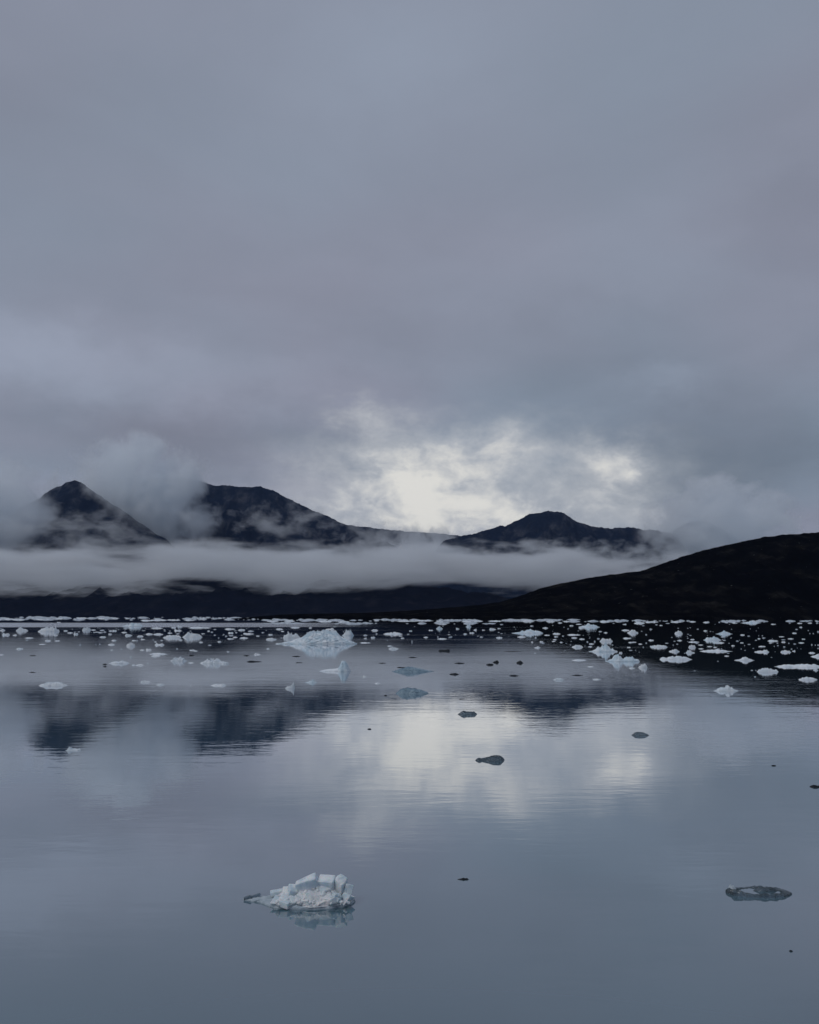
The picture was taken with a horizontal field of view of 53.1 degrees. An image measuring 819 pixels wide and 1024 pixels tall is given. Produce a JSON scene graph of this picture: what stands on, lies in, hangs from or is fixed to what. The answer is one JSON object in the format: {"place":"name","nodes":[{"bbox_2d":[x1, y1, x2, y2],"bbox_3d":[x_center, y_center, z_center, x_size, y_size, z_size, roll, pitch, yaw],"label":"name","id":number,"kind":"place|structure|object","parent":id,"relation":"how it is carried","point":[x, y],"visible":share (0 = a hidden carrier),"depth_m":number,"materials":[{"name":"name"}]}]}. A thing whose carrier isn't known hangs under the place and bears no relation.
{"place":"outdoors","nodes":[
{"label":"outdoors","id":0,"kind":"place"},
{"bbox_2d":[0,480,213,584],"bbox_3d":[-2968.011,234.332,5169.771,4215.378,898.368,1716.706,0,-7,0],"label":"mountain","id":1,"kind":"structure","parent":0,"point":[73,532],"depth_m":4904.30,"materials":[{"name":"stone"}]},
{"bbox_2d":[0,574,510,616],"bbox_3d":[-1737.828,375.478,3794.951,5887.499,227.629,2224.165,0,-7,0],"label":"hills","id":2,"kind":"structure","parent":0,"point":[224,595],"depth_m":3154.10,"materials":[{"name":"black"}]},
{"bbox_2d":[117,476,427,585],"bbox_3d":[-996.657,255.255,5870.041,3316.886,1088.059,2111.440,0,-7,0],"label":"mountain","id":3,"kind":"structure","parent":0,"point":[220,530],"depth_m":5622.70,"materials":[{"name":"stone"}]},
{"bbox_2d":[351,525,460,560],"bbox_3d":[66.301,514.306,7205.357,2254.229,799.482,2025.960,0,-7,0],"label":"mountain","id":4,"kind":"structure","parent":0,"point":[424,545],"depth_m":7115.64,"materials":[{"name":"stone"}]},
{"bbox_2d":[0,617,818,1023],"bbox_3d":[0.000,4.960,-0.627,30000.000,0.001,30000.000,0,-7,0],"label":"water","id":5,"kind":"structure","parent":0,"point":[160,825],"depth_m":19.94,"materials":[{"name":"grey liquid"}]},
{"bbox_2d":[38,626,59,631],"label":"ice floe","id":6,"kind":"object","parent":5,"relation":"on","point":[50,629],"visible":0.94,"depth_m":256.59,"materials":[{"name":"white ice"}]},
{"bbox_2d":[39,682,67,685],"bbox_3d":[-25.617,12.351,58.901,2.051,0.327,0.795,0,-7,0],"label":"ice floe","id":7,"kind":"object","parent":5,"relation":"on","point":[53,684],"visible":1,"depth_m":58.65,"materials":[{"name":"white ice"}]},
{"bbox_2d":[66,747,80,750],"bbox_3d":[-12.560,8.846,30.623,0.593,0.163,0.243,0,-7,0],"label":"ice chunk","id":8,"kind":"object","parent":5,"relation":"on","point":[71,749],"visible":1,"depth_m":30.55,"materials":[{"name":"white ice"}]},
{"bbox_2d":[110,661,127,663],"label":"ice floe","id":9,"kind":"object","parent":5,"relation":"on","point":[118,662],"visible":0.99,"depth_m":85.92,"materials":[{"name":"white ice"}]},
{"bbox_2d":[124,623,142,625],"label":"iceberg","id":10,"kind":"object","parent":5,"relation":"on","point":[134,624],"visible":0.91,"depth_m":378.02,"materials":[{"name":"white ice"}]},
{"bbox_2d":[163,635,180,637],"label":"ice floe","id":11,"kind":"object","parent":5,"relation":"on","point":[170,636],"visible":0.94,"depth_m":185.18,"materials":[{"name":"white ice"}]},
{"bbox_2d":[171,657,186,660],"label":"ice floe","id":12,"kind":"object","parent":5,"relation":"on","point":[179,659],"visible":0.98,"depth_m":90.46,"materials":[{"name":"white ice"}]},
{"bbox_2d":[183,632,201,636],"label":"ice floe","id":13,"kind":"object","parent":5,"relation":"on","point":[188,634],"visible":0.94,"depth_m":189.58,"materials":[{"name":"white ice"}]},
{"bbox_2d":[201,658,223,663],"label":"ice floe","id":14,"kind":"object","parent":5,"relation":"on","point":[213,661],"visible":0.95,"depth_m":86.02,"materials":[{"name":"white ice"}]},
{"bbox_2d":[285,682,294,688],"bbox_3d":[-8.250,11.967,56.581,0.709,0.583,0.276,0,-7,0],"label":"ice floe","id":15,"kind":"object","parent":5,"relation":"on","point":[292,686],"visible":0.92,"depth_m":56.47,"materials":[{"name":"white ice"}]},
{"bbox_2d":[283,632,299,637],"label":"ice floe","id":16,"kind":"object","parent":5,"relation":"on","point":[289,635],"visible":0.98,"depth_m":184.85,"materials":[{"name":"white ice"}]},
{"bbox_2d":[243,873,355,909],"bbox_3d":[-1.956,6.647,14.437,2.048,0.532,0.856,0,-7,0],"label":"ice floe","id":17,"kind":"object","parent":5,"relation":"on","point":[312,891],"visible":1,"depth_m":14.30,"materials":[{"name":"white ice"}]},
{"bbox_2d":[276,630,356,643],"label":"iceberg","id":18,"kind":"object","parent":5,"relation":"on","point":[323,637],"visible":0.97,"depth_m":144.53,"materials":[{"name":"white ice"}]},
{"bbox_2d":[321,661,350,671],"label":"ice floe","id":19,"kind":"object","parent":5,"relation":"on","point":[343,666],"visible":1,"depth_m":73.70,"materials":[{"name":"white ice"}]},
{"bbox_2d":[342,630,353,635],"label":"ice chunk","id":20,"kind":"object","parent":5,"relation":"on","point":[348,633],"visible":0.94,"depth_m":205.75,"materials":[{"name":"white ice"}]},
{"bbox_2d":[0,616,818,676],"bbox_3d":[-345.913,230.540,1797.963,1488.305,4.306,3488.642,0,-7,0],"label":"brash ice","id":21,"kind":"structure","parent":5,"relation":"on","point":[194,617],"depth_m":795.51,"materials":[{"name":"white ice"}]},
{"bbox_2d":[396,687,427,693],"bbox_3d":[0.172,11.546,52.933,2.197,0.460,1.145,0,-7,0],"label":"ice floe","id":22,"kind":"object","parent":5,"relation":"on","point":[406,690],"visible":0.99,"depth_m":52.60,"materials":[{"name":"ice"}]},
{"bbox_2d":[392,666,432,671],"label":"ice floe","id":23,"kind":"object","parent":5,"relation":"on","point":[410,669],"visible":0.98,"depth_m":73.20,"materials":[{"name":"ice"}]},
{"bbox_2d":[458,711,476,714],"bbox_3d":[2.952,10.225,41.719,1.018,0.226,0.491,0,-7,0],"label":"ice floe","id":24,"kind":"object","parent":5,"relation":"on","point":[467,713],"visible":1,"depth_m":41.55,"materials":[{"name":"grey ice"}]},
{"bbox_2d":[475,755,504,761],"bbox_3d":[2.800,8.569,28.519,1.059,0.200,0.518,0,-7,0],"label":"ice floe","id":25,"kind":"object","parent":5,"relation":"on","point":[493,758],"visible":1,"depth_m":28.39,"materials":[{"name":"grey ice"}]},
{"bbox_2d":[515,629,541,632],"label":"ice floe","id":26,"kind":"object","parent":5,"relation":"on","point":[529,631],"visible":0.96,"depth_m":232.99,"materials":[{"name":"white ice"}]},
{"bbox_2d":[580,623,597,626],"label":"ice floe","id":27,"kind":"object","parent":5,"relation":"on","point":[589,625],"visible":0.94,"depth_m":353.29,"materials":[{"name":"white ice"}]},
{"bbox_2d":[589,643,617,651],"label":"ice floe","id":28,"kind":"object","parent":5,"relation":"on","point":[605,648],"visible":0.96,"depth_m":113.77,"materials":[{"name":"white ice"}]},
{"bbox_2d":[600,638,611,641],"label":"ice floe","id":29,"kind":"object","parent":5,"relation":"on","point":[606,640],"visible":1,"depth_m":158.96,"materials":[{"name":"white ice"}]},
{"bbox_2d":[608,654,639,661],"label":"ice floe","id":30,"kind":"object","parent":5,"relation":"on","point":[617,658],"visible":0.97,"depth_m":89.57,"materials":[{"name":"white ice"}]},
{"bbox_2d":[632,732,648,735],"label":"ice floe","id":31,"kind":"object","parent":5,"relation":"on","point":[639,734],"visible":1,"depth_m":34.35,"materials":[{"name":"grey ice"}]},
{"bbox_2d":[660,656,691,659],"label":"ice floe","id":32,"kind":"object","parent":5,"relation":"on","point":[675,658],"visible":0.98,"depth_m":93.39,"materials":[{"name":"white ice"}]},
{"bbox_2d":[704,636,719,639],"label":"ice floe","id":33,"kind":"object","parent":5,"relation":"on","point":[712,638],"visible":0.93,"depth_m":167.30,"materials":[{"name":"white ice"}]},
{"bbox_2d":[702,649,729,651],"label":"ice floe","id":34,"kind":"object","parent":5,"relation":"on","point":[716,650],"visible":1,"depth_m":114.57,"materials":[{"name":"white ice"}]},
{"bbox_2d":[715,685,737,690],"bbox_3d":[21.124,11.778,54.734,1.696,0.440,0.621,0,-7,0],"label":"ice floe","id":35,"kind":"object","parent":5,"relation":"on","point":[727,688],"visible":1,"depth_m":54.53,"materials":[{"name":"white ice"}]},
{"bbox_2d":[738,657,752,660],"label":"ice floe","id":36,"kind":"object","parent":5,"relation":"on","point":[744,659],"visible":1,"depth_m":91.67,"materials":[{"name":"white ice"}]},
{"bbox_2d":[725,884,791,897],"bbox_3d":[6.337,6.881,14.911,1.187,0.166,0.625,0,-7,0],"label":"ice floe","id":37,"kind":"object","parent":5,"relation":"on","point":[732,890],"visible":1,"depth_m":14.76,"materials":[{"name":"grey ice"}]},
{"bbox_2d":[757,668,777,671],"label":"ice floe","id":38,"kind":"object","parent":5,"relation":"on","point":[766,670],"visible":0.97,"depth_m":72.99,"materials":[{"name":"white ice"}]},
{"bbox_2d":[775,664,818,666],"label":"ice floe","id":39,"kind":"object","parent":5,"relation":"on","point":[801,665],"visible":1,"depth_m":80.12,"materials":[{"name":"white ice"}]},
{"bbox_2d":[798,677,816,679],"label":"ice floe","id":40,"kind":"object","parent":5,"relation":"on","point":[806,678],"visible":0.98,"depth_m":64.07,"materials":[{"name":"white ice"}]},
{"bbox_2d":[0,0,818,541],"label":"sky","id":41,"kind":"structure","parent":0,"point":[450,267],"materials":[{"name":"grey"}]},
{"bbox_2d":[232,532,818,619],"bbox_3d":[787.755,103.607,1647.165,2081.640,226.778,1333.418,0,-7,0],"label":"hill","id":42,"kind":"structure","parent":0,"point":[770,578],"depth_m":1200.79,"materials":[{"name":"black stone"}]},
{"bbox_2d":[416,511,689,597],"bbox_3d":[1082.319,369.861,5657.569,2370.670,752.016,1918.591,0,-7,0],"label":"mountain","id":43,"kind":"structure","parent":0,"point":[528,553],"depth_m":5288.91,"materials":[{"name":"stone"}]},
{"bbox_2d":[672,520,739,553],"bbox_3d":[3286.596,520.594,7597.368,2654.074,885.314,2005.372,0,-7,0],"label":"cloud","id":44,"kind":"structure","parent":0,"point":[692,537],"depth_m":7509.49,"materials":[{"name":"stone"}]}
]}

